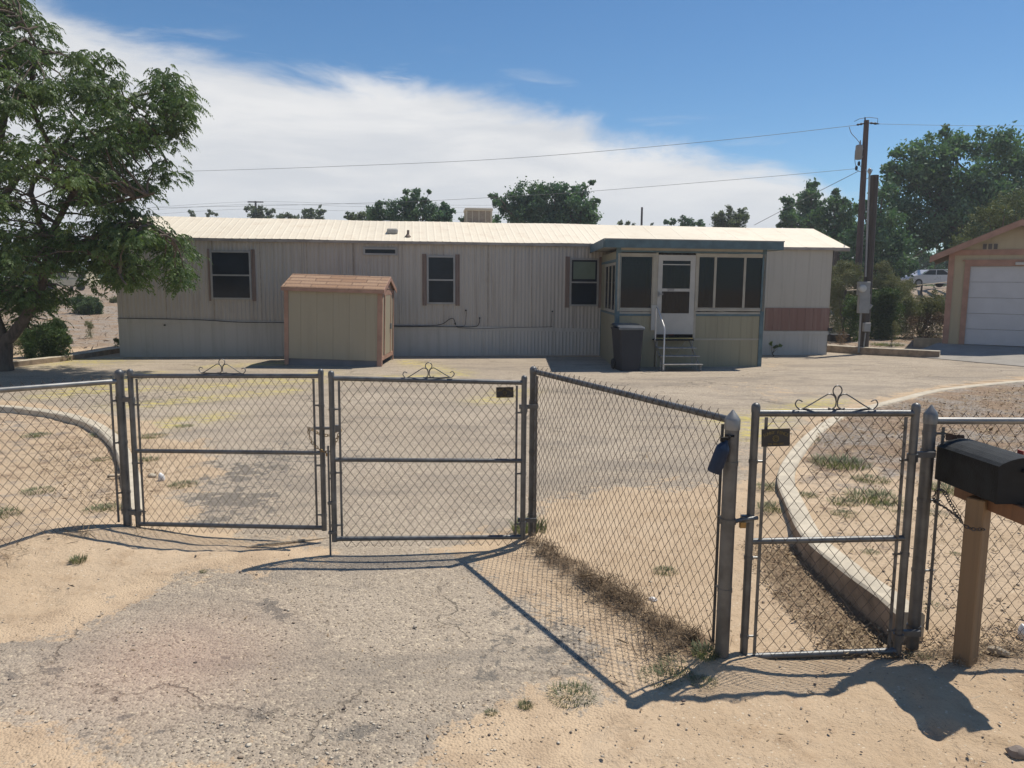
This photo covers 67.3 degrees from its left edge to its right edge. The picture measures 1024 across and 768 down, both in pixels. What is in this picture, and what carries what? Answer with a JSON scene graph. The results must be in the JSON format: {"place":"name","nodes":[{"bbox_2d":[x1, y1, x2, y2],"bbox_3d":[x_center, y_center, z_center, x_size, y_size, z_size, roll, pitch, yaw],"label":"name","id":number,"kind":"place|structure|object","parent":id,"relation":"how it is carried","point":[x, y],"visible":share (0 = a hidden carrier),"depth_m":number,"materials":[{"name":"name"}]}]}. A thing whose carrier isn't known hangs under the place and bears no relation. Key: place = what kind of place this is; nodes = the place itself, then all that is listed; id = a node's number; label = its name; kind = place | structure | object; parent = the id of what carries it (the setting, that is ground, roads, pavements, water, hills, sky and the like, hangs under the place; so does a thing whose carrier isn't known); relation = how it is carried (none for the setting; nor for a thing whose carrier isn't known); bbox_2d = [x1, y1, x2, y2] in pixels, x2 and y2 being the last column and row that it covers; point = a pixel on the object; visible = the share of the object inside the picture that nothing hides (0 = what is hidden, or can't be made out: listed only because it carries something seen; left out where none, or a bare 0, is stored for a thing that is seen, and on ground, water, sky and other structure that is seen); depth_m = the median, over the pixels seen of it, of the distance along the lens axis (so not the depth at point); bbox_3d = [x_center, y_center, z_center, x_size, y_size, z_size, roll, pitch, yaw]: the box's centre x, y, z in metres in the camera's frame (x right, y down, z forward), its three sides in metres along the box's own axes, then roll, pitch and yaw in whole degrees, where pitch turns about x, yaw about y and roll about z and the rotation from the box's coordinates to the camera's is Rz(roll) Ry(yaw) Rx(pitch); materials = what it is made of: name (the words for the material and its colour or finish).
{"place":"outdoors","nodes":[
{"label":"outdoors","id":0,"kind":"place"},
{"bbox_2d":[0,348,1023,767],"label":"asphalt driveway","id":1,"kind":"structure","parent":0,"point":[188,604],"depth_m":5.14,"materials":[{"name":"asphalt"}]},
{"bbox_2d":[166,480,197,487],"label":"weed","id":2,"kind":"object","parent":1,"relation":"on","point":[189,482],"visible":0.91,"depth_m":7.62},
{"bbox_2d":[246,537,328,547],"bbox_3d":[-1.708,1.209,5.891,0.631,0.048,0.022,-4,9,-32],"label":"stick","id":3,"kind":"object","parent":1,"relation":"on","point":[280,542],"visible":0.91,"depth_m":5.86,"materials":[{"name":"brown wood"}]},
{"bbox_2d":[281,274,396,366],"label":"garden shed","id":4,"kind":"structure","parent":1,"relation":"on","point":[338,320],"depth_m":18.40,"materials":[{"name":"wood"}]},
{"bbox_2d":[385,295,391,353],"bbox_3d":[-3.099,-1.487,19.212,0.075,1.450,0.800,1,7,0],"label":"door","id":5,"kind":"structure","parent":4,"relation":"in","point":[388,325],"depth_m":19.22,"materials":[{"name":"beige wood"}]},
{"bbox_2d":[508,514,548,533],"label":"weed","id":6,"kind":"object","parent":1,"relation":"on","point":[526,528],"visible":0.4,"depth_m":6.20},
{"bbox_2d":[547,679,598,708],"bbox_3d":[0.288,1.518,3.760,0.288,0.031,0.269,-2,8,-19],"label":"weed","id":7,"kind":"object","parent":1,"relation":"on","point":[577,685],"visible":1,"depth_m":3.79,"materials":[{"name":"plant"}]},
{"bbox_2d":[611,323,644,370],"bbox_3d":[2.719,-0.889,18.282,0.620,1.100,0.834,-1,7,-9],"label":"wheelie bin","id":8,"kind":"object","parent":1,"relation":"on","point":[627,338],"visible":1,"depth_m":17.93,"materials":[{"name":"plastic"}]},
{"bbox_2d":[652,307,702,370],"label":"porch steps","id":9,"kind":"structure","parent":1,"relation":"on","point":[676,355],"depth_m":18.38,"materials":[{"name":"white metal"}]},
{"bbox_2d":[590,238,784,366],"bbox_3d":[4.186,-2.143,20.288,4.503,3.096,3.365,0,7,-7],"label":"enclosed porch","id":10,"kind":"object","parent":1,"relation":"on","point":[678,291],"visible":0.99,"depth_m":18.88,"materials":[{"name":"white paint"}]},
{"bbox_2d":[604,262,615,312],"bbox_3d":[2.530,-2.480,19.769,0.054,1.231,2.154,1,7,0],"label":"window","id":11,"kind":"structure","parent":10,"relation":"in","point":[610,269],"depth_m":19.76,"materials":[{"name":"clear glass"}]},
{"bbox_2d":[617,253,655,310],"bbox_3d":[3.010,-2.463,18.640,0.941,1.394,0.065,0,7,-7],"label":"window","id":12,"kind":"structure","parent":10,"relation":"in","point":[636,284],"depth_m":18.63,"materials":[{"name":"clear glass"}]},
{"bbox_2d":[656,255,695,333],"bbox_3d":[4.005,-2.176,18.779,0.938,1.923,0.080,0,7,-7],"label":"door","id":13,"kind":"structure","parent":10,"relation":"in","point":[676,273],"depth_m":18.79,"materials":[{"name":"white paint"}]},
{"bbox_2d":[694,253,766,310],"bbox_3d":[5.368,-2.493,18.932,1.789,1.397,0.065,0,7,-7],"label":"window","id":14,"kind":"structure","parent":10,"relation":"in","point":[723,282],"depth_m":18.92,"materials":[{"name":"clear glass"}]},
{"bbox_2d":[790,385,1023,637],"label":"gravel bed","id":15,"kind":"object","parent":1,"relation":"on","point":[977,428],"visible":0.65,"depth_m":10.26,"materials":[{"name":"gravel"}]},
{"bbox_2d":[930,219,1023,345],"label":"garage","id":16,"kind":"structure","parent":1,"relation":"on","point":[984,302],"depth_m":23.03,"materials":[{"name":"stucco"},{"name":"painted wood"},{"name":"painted metal"}]},
{"bbox_2d":[964,266,1023,345],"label":"garage door","id":17,"kind":"structure","parent":16,"relation":"in","point":[997,292],"depth_m":22.98,"materials":[{"name":"metal"}]},
{"bbox_2d":[0,284,1023,767],"bbox_3d":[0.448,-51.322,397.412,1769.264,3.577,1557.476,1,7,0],"label":"ground","id":18,"kind":"structure","parent":0,"point":[862,700],"depth_m":5.04,"materials":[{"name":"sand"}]},
{"bbox_2d":[0,505,21,518],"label":"weed","id":19,"kind":"object","parent":18,"relation":"on","point":[2,510],"visible":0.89,"depth_m":6.63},
{"bbox_2d":[13,333,23,354],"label":"shrub","id":20,"kind":"object","parent":18,"relation":"on","point":[15,344],"visible":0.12,"depth_m":20.64,"materials":[{"name":"green plant"}]},
{"bbox_2d":[20,485,55,494],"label":"weed","id":21,"kind":"object","parent":18,"relation":"on","point":[30,490],"visible":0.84,"depth_m":7.34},
{"bbox_2d":[17,317,73,360],"bbox_3d":[-11.916,-1.094,19.664,2.221,1.311,1.112,8,10,44],"label":"shrub","id":22,"kind":"object","parent":18,"relation":"on","point":[52,345],"visible":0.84,"depth_m":19.22,"materials":[{"name":"green plant"}]},
{"bbox_2d":[0,369,131,544],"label":"chain link fence","id":23,"kind":"object","parent":18,"relation":"on","point":[122,442],"visible":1,"depth_m":5.88,"materials":[{"name":"metal"}]},
{"bbox_2d":[115,359,326,535],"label":"driveway gate","id":24,"kind":"structure","parent":23,"relation":"attached to","point":[137,511],"depth_m":5.92,"materials":[{"name":"metal"}]},
{"bbox_2d":[13,347,119,366],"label":"kerb","id":25,"kind":"structure","parent":18,"relation":"on","point":[51,359],"depth_m":19.14,"materials":[{"name":"concrete"}]},
{"bbox_2d":[0,405,142,513],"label":"kerb","id":26,"kind":"structure","parent":18,"relation":"on","point":[75,419],"depth_m":10.44,"materials":[{"name":"concrete"}]},
{"bbox_2d":[46,271,100,290],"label":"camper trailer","id":27,"kind":"object","parent":18,"relation":"on","point":[71,280],"visible":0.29,"depth_m":61.52,"materials":[{"name":"white metal"}]},
{"bbox_2d":[64,553,88,563],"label":"weed","id":28,"kind":"object","parent":18,"relation":"on","point":[74,558],"visible":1,"depth_m":5.38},
{"bbox_2d":[65,294,104,314],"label":"shrub","id":29,"kind":"object","parent":18,"relation":"on","point":[88,305],"visible":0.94,"depth_m":39.71,"materials":[{"name":"green plant"}]},
{"bbox_2d":[84,321,93,338],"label":"shrub","id":30,"kind":"object","parent":18,"relation":"on","point":[87,324],"visible":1,"depth_m":26.66,"materials":[{"name":"green plant"}]},
{"bbox_2d":[80,502,121,513],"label":"weed","id":31,"kind":"object","parent":18,"relation":"on","point":[102,507],"visible":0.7,"depth_m":6.78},
{"bbox_2d":[0,420,209,526],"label":"leaf litter","id":32,"kind":"object","parent":18,"relation":"on","point":[62,446],"visible":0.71,"depth_m":8.14,"materials":[{"name":"plant"}]},
{"bbox_2d":[0,0,213,371],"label":"tree","id":33,"kind":"object","parent":18,"relation":"on","point":[79,181],"visible":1,"depth_m":15.68,"materials":[{"name":"green plant"}]},
{"bbox_2d":[243,204,275,217],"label":"leafy tree","id":34,"kind":"object","parent":18,"relation":"on","point":[256,212],"visible":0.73,"depth_m":78.36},
{"bbox_2d":[275,212,296,218],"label":"leafy tree","id":35,"kind":"object","parent":18,"relation":"on","point":[285,215],"visible":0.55,"depth_m":78.57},
{"bbox_2d":[301,208,326,218],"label":"leafy tree","id":36,"kind":"object","parent":18,"relation":"on","point":[310,213],"visible":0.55,"depth_m":76.18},
{"bbox_2d":[343,211,370,220],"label":"leafy tree","id":37,"kind":"object","parent":18,"relation":"on","point":[360,216],"visible":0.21,"depth_m":53.58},
{"bbox_2d":[363,187,455,221],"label":"leafy tree","id":38,"kind":"object","parent":18,"relation":"on","point":[431,212],"visible":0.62,"depth_m":50.52,"materials":[{"name":"green plant"}]},
{"bbox_2d":[5,302,939,351],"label":"dry grass","id":39,"kind":"structure","parent":18,"relation":"on","point":[117,333],"depth_m":29.54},
{"bbox_2d":[458,214,501,222],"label":"leafy tree","id":40,"kind":"object","parent":18,"relation":"on","point":[496,219],"visible":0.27,"depth_m":51.90,"materials":[{"name":"green plant"}]},
{"bbox_2d":[117,208,849,356],"bbox_3d":[-0.585,-3.163,23.418,20.460,4.331,4.402,0,7,-7],"label":"mobile home","id":41,"kind":"object","parent":18,"relation":"on","point":[477,282],"visible":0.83,"depth_m":21.32,"materials":[{"name":"metal"}]},
{"bbox_2d":[207,249,255,300],"bbox_3d":[-7.439,-2.889,20.426,1.208,1.367,0.042,0,7,-7],"label":"window","id":42,"kind":"structure","parent":41,"relation":"in","point":[230,277],"depth_m":20.43,"materials":[{"name":"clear glass"}]},
{"bbox_2d":[363,247,396,254],"bbox_3d":[-3.569,-3.591,20.822,0.908,0.205,0.038,0,7,-7],"label":"vent window","id":43,"kind":"structure","parent":41,"relation":"in","point":[366,250],"depth_m":20.81,"materials":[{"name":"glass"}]},
{"bbox_2d":[422,254,459,305],"bbox_3d":[-1.949,-2.856,21.120,1.027,1.402,0.042,0,7,-7],"label":"window","id":44,"kind":"structure","parent":41,"relation":"in","point":[440,279],"depth_m":21.12,"materials":[{"name":"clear glass"}]},
{"bbox_2d":[565,256,601,307],"bbox_3d":[2.035,-2.859,21.620,1.092,1.419,0.042,0,7,-7],"label":"window","id":45,"kind":"structure","parent":41,"relation":"in","point":[584,274],"depth_m":21.62,"materials":[{"name":"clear glass"}]},
{"bbox_2d":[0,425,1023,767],"bbox_3d":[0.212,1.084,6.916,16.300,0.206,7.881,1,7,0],"label":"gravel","id":46,"kind":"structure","parent":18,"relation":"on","point":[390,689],"depth_m":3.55,"materials":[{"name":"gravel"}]},
{"bbox_2d":[0,366,1023,767],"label":"plant debris","id":47,"kind":"object","parent":18,"relation":"on","point":[576,606],"visible":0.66,"depth_m":4.72,"materials":[{"name":"brown plant"}]},
{"bbox_2d":[517,699,533,709],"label":"weed","id":48,"kind":"object","parent":18,"relation":"on","point":[524,703],"visible":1,"depth_m":3.67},
{"bbox_2d":[487,176,603,224],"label":"leafy tree","id":49,"kind":"object","parent":18,"relation":"on","point":[535,206],"visible":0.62,"depth_m":48.47,"materials":[{"name":"green plant"}]},
{"bbox_2d":[517,532,733,671],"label":"dry grass","id":50,"kind":"structure","parent":18,"relation":"on","point":[686,634],"depth_m":4.66,"materials":[{"name":"plant"}]},
{"bbox_2d":[528,365,740,658],"bbox_3d":[0.635,0.679,4.951,0.080,1.405,2.233,-3,8,-27],"label":"chain link fence","id":51,"kind":"object","parent":18,"relation":"on","point":[731,420],"visible":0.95,"depth_m":4.47,"materials":[{"name":"metal"}]},
{"bbox_2d":[313,362,537,554],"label":"driveway gate","id":52,"kind":"structure","parent":51,"relation":"attached to","point":[524,407],"depth_m":5.62,"materials":[{"name":"metal"}]},
{"bbox_2d":[307,427,341,452],"bbox_3d":[-1.418,0.425,5.844,0.268,0.203,0.085,1,7,0],"label":"chain","id":53,"kind":"object","parent":52,"relation":"attached to","point":[309,428],"visible":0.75,"depth_m":5.82,"materials":[{"name":"grey metal"}]},
{"bbox_2d":[496,387,513,397],"bbox_3d":[-0.052,0.062,5.660,0.130,0.082,0.004,1,7,0],"label":"fence sign","id":54,"kind":"object","parent":52,"relation":"attached to","point":[507,393],"visible":1,"depth_m":5.66,"materials":[{"name":"black metal"}]},
{"bbox_2d":[708,434,734,474],"bbox_3d":[1.057,0.355,3.882,0.137,0.205,0.081,1,7,0],"label":"plastic canister","id":55,"kind":"object","parent":51,"relation":"hanging from","point":[718,458],"visible":1,"depth_m":3.85,"materials":[{"name":"plastic"}]},
{"bbox_2d":[637,663,684,688],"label":"weed","id":56,"kind":"object","parent":18,"relation":"on","point":[657,671],"visible":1,"depth_m":3.99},
{"bbox_2d":[652,565,678,575],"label":"weed","id":57,"kind":"object","parent":18,"relation":"on","point":[663,569],"visible":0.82,"depth_m":5.46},
{"bbox_2d":[658,653,704,677],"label":"weed","id":58,"kind":"object","parent":18,"relation":"on","point":[675,664],"visible":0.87,"depth_m":4.05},
{"bbox_2d":[663,215,705,226],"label":"leafy tree","id":59,"kind":"object","parent":18,"relation":"on","point":[690,222],"visible":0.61,"depth_m":68.46,"materials":[{"name":"green plant"}]},
{"bbox_2d":[688,672,717,688],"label":"weed","id":60,"kind":"object","parent":18,"relation":"on","point":[708,679],"visible":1,"depth_m":3.92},
{"bbox_2d":[690,638,723,661],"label":"weed","id":61,"kind":"object","parent":18,"relation":"on","point":[695,648],"visible":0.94,"depth_m":4.11,"materials":[{"name":"plant"}]},
{"bbox_2d":[709,204,749,227],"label":"leafy tree","id":62,"kind":"object","parent":18,"relation":"on","point":[720,218],"visible":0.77,"depth_m":58.55,"materials":[{"name":"plant"}]},
{"bbox_2d":[756,499,782,512],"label":"weed","id":63,"kind":"object","parent":18,"relation":"on","point":[767,506],"visible":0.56,"depth_m":6.88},
{"bbox_2d":[775,194,809,227],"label":"conifer","id":64,"kind":"object","parent":18,"relation":"on","point":[788,217],"visible":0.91,"depth_m":54.66,"materials":[{"name":"green plant"}]},
{"bbox_2d":[792,177,826,230],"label":"conifer","id":65,"kind":"object","parent":18,"relation":"on","point":[804,207],"visible":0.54,"depth_m":56.30,"materials":[{"name":"green plant"}]},
{"bbox_2d":[720,385,935,659],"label":"walk gate","id":66,"kind":"structure","parent":18,"relation":"on","point":[913,455],"depth_m":4.07,"materials":[{"name":"metal"}]},
{"bbox_2d":[761,428,789,446],"bbox_3d":[1.360,0.277,3.966,0.150,0.098,0.005,1,7,0],"label":"fence sign","id":67,"kind":"object","parent":66,"relation":"attached to","point":[774,437],"visible":1,"depth_m":3.97,"materials":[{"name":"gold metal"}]},
{"bbox_2d":[807,195,864,292],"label":"shade tree","id":68,"kind":"object","parent":18,"relation":"on","point":[829,223],"visible":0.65,"depth_m":48.85,"materials":[{"name":"green plant"}]},
{"bbox_2d":[827,334,849,341],"bbox_3d":[11.758,-1.671,27.785,0.750,0.280,0.400,0,7,-7],"label":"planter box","id":69,"kind":"object","parent":18,"relation":"on","point":[832,338],"visible":0.56,"depth_m":27.59,"materials":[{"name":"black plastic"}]},
{"bbox_2d":[830,187,850,289],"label":"conifer","id":70,"kind":"object","parent":18,"relation":"on","point":[835,192],"visible":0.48,"depth_m":53.77,"materials":[{"name":"green plant"}]},
{"bbox_2d":[808,452,874,470],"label":"weed","id":71,"kind":"object","parent":18,"relation":"on","point":[836,459],"visible":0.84,"depth_m":8.38,"materials":[{"name":"plant"}]},
{"bbox_2d":[835,329,848,345],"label":"shrub","id":72,"kind":"object","parent":18,"relation":"on","point":[841,336],"visible":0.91,"depth_m":23.94,"materials":[{"name":"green plant"}]},
{"bbox_2d":[829,264,857,330],"bbox_3d":[14.435,-3.717,33.822,1.908,3.179,1.280,-1,8,-12],"label":"shrub","id":73,"kind":"object","parent":18,"relation":"on","point":[831,298],"visible":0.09,"depth_m":33.67,"materials":[{"name":"green plant"}]},
{"bbox_2d":[825,495,862,506],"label":"weed","id":74,"kind":"object","parent":18,"relation":"on","point":[852,501],"visible":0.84,"depth_m":6.88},
{"bbox_2d":[829,259,864,333],"bbox_3d":[13.661,-3.511,31.882,1.956,3.368,1.999,1,7,0],"label":"shrub","id":75,"kind":"object","parent":18,"relation":"on","point":[846,271],"visible":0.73,"depth_m":31.64,"materials":[{"name":"green plant"}]},
{"bbox_2d":[840,294,859,341],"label":"shrub","id":76,"kind":"object","parent":18,"relation":"on","point":[849,313],"visible":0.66,"depth_m":28.50,"materials":[{"name":"green plant"}]},
{"bbox_2d":[849,117,878,328],"bbox_3d":[14.977,-6.851,33.328,1.251,9.110,0.317,-1,8,-13],"label":"utility pole","id":77,"kind":"object","parent":18,"relation":"on","point":[861,152],"visible":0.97,"depth_m":33.06,"materials":[{"name":"brown wood"}]},
{"bbox_2d":[50,169,848,209],"bbox_3d":[-14.141,-10.913,45.965,63.464,0.764,0.995,4,8,25],"label":"power line","id":78,"kind":"object","parent":77,"relation":"attached to","point":[524,195],"visible":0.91,"depth_m":38.24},
{"bbox_2d":[134,125,855,172],"bbox_3d":[-14.475,-12.428,43.584,62.411,0.934,0.688,3,8,21],"label":"power line","id":79,"kind":"object","parent":77,"relation":"attached to","point":[534,156],"visible":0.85,"depth_m":37.28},
{"bbox_2d":[856,168,878,352],"bbox_3d":[10.488,-3.586,22.744,0.586,5.436,0.380,-2,8,-17],"label":"service pole","id":80,"kind":"object","parent":18,"relation":"on","point":[864,298],"visible":0.99,"depth_m":22.71,"materials":[{"name":"wood"},{"name":"grey painted metal"}]},
{"bbox_2d":[850,473,892,483],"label":"weed","id":81,"kind":"object","parent":18,"relation":"on","point":[877,482],"visible":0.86,"depth_m":7.68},
{"bbox_2d":[842,485,904,505],"bbox_3d":[3.296,1.023,7.017,0.599,0.057,0.560,-1,8,-13],"label":"weed","id":82,"kind":"object","parent":18,"relation":"on","point":[871,494],"visible":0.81,"depth_m":7.05,"materials":[{"name":"plant"}]},
{"bbox_2d":[828,181,926,286],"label":"shade tree","id":83,"kind":"object","parent":18,"relation":"on","point":[886,243],"visible":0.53,"depth_m":42.60,"materials":[{"name":"green plant"}]},
{"bbox_2d":[737,539,1023,668],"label":"leaf litter","id":84,"kind":"object","parent":18,"relation":"on","point":[852,640],"visible":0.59,"depth_m":4.56,"materials":[{"name":"plant"}]},
{"bbox_2d":[857,286,906,339],"bbox_3d":[14.413,-2.699,29.866,1.740,2.326,1.343,3,8,15],"label":"shrub","id":85,"kind":"object","parent":18,"relation":"on","point":[886,309],"visible":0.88,"depth_m":29.59,"materials":[{"name":"green plant"}]},
{"bbox_2d":[827,345,939,356],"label":"kerb","id":86,"kind":"structure","parent":18,"relation":"on","point":[883,351],"depth_m":22.65,"materials":[{"name":"concrete"}]},
{"bbox_2d":[862,258,913,333],"bbox_3d":[15.839,-3.632,32.567,2.298,3.418,1.754,-5,9,-35],"label":"shrub","id":87,"kind":"object","parent":18,"relation":"on","point":[890,280],"visible":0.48,"depth_m":32.40,"materials":[{"name":"green plant"}]},
{"bbox_2d":[842,282,946,332],"bbox_3d":[17.151,-3.429,33.975,11.943,2.346,0.502,-6,10,-42],"label":"wire fence","id":88,"kind":"object","parent":18,"relation":"on","point":[845,291],"visible":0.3,"depth_m":30.46,"materials":[{"name":"grey metal"}]},
{"bbox_2d":[777,380,1023,644],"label":"kerb","id":89,"kind":"structure","parent":18,"relation":"on","point":[828,555],"depth_m":5.47,"materials":[{"name":"concrete"}]},
{"bbox_2d":[897,277,916,329],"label":"shrub","id":90,"kind":"object","parent":18,"relation":"on","point":[912,285],"visible":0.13,"depth_m":33.73,"materials":[{"name":"green plant"}]},
{"bbox_2d":[895,288,945,337],"bbox_3d":[16.529,-2.742,30.785,2.737,2.204,1.852,1,7,0],"label":"shrub","id":91,"kind":"object","parent":18,"relation":"on","point":[925,306],"visible":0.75,"depth_m":30.53,"materials":[{"name":"green plant"}]},
{"bbox_2d":[904,311,943,339],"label":"shrub","id":92,"kind":"object","parent":18,"relation":"on","point":[915,320],"visible":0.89,"depth_m":29.52,"materials":[{"name":"green plant"}]},
{"bbox_2d":[901,269,947,286],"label":"parked car","id":93,"kind":"object","parent":18,"relation":"on","point":[938,276],"visible":0.52,"depth_m":60.57,"materials":[{"name":"silver metal"}]},
{"bbox_2d":[904,252,948,287],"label":"shade tree","id":94,"kind":"object","parent":18,"relation":"on","point":[925,265],"visible":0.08,"depth_m":80.57,"materials":[{"name":"green plant"}]},
{"bbox_2d":[913,338,941,346],"bbox_3d":[14.261,-1.357,26.155,1.105,0.400,0.132,3,8,17],"label":"concrete step","id":95,"kind":"object","parent":18,"relation":"on","point":[922,342],"visible":0.43,"depth_m":26.18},
{"bbox_2d":[932,481,953,494],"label":"weed","id":96,"kind":"object","parent":18,"relation":"on","point":[949,488],"visible":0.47,"depth_m":7.34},
{"bbox_2d":[877,120,1023,274],"bbox_3d":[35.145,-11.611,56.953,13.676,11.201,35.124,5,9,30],"label":"shade tree","id":97,"kind":"object","parent":18,"relation":"on","point":[946,210],"visible":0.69,"depth_m":44.97,"materials":[{"name":"green plant"}]},
{"bbox_2d":[906,405,1023,649],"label":"chain link fence","id":98,"kind":"object","parent":18,"relation":"on","point":[931,419],"visible":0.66,"depth_m":4.21,"materials":[{"name":"metal"}]},
{"bbox_2d":[932,488,984,531],"bbox_3d":[2.307,0.654,4.028,0.105,0.152,0.326,-2,8,-17],"label":"chain","id":99,"kind":"object","parent":98,"relation":"attached to","point":[949,510],"visible":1,"depth_m":4.02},
{"bbox_2d":[919,343,1023,366],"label":"garage apron","id":100,"kind":"object","parent":18,"relation":"on","point":[1001,355],"visible":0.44,"depth_m":21.83,"materials":[{"name":"concrete"}]},
{"bbox_2d":[934,438,1023,666],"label":"mailbox","id":101,"kind":"object","parent":18,"relation":"on","point":[984,480],"visible":0.86,"depth_m":3.96,"materials":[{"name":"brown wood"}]},
{"bbox_2d":[994,457,1023,503],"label":"door","id":102,"kind":"structure","parent":101,"relation":"in","point":[1009,489],"depth_m":3.70,"materials":[{"name":"black metal"}]},
{"bbox_2d":[949,181,1023,247],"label":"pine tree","id":103,"kind":"object","parent":18,"relation":"on","point":[993,209],"visible":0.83,"depth_m":33.27,"materials":[{"name":"green plant"}]},
{"bbox_2d":[987,646,1009,656],"bbox_3d":[2.634,1.447,4.161,0.049,0.053,0.106,-5,9,-34],"label":"rock","id":104,"kind":"object","parent":18,"relation":"on","point":[998,652],"visible":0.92,"depth_m":4.14,"materials":[{"name":"grey stone"}]},
{"bbox_2d":[1005,745,1023,759],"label":"rock","id":105,"kind":"object","parent":18,"relation":"on","point":[1015,752],"visible":1,"depth_m":3.30,"materials":[{"name":"stone"}]},
{"bbox_2d":[0,0,1023,276],"label":"sky","id":106,"kind":"structure","parent":0,"point":[290,85],"materials":[{"name":"blue"}]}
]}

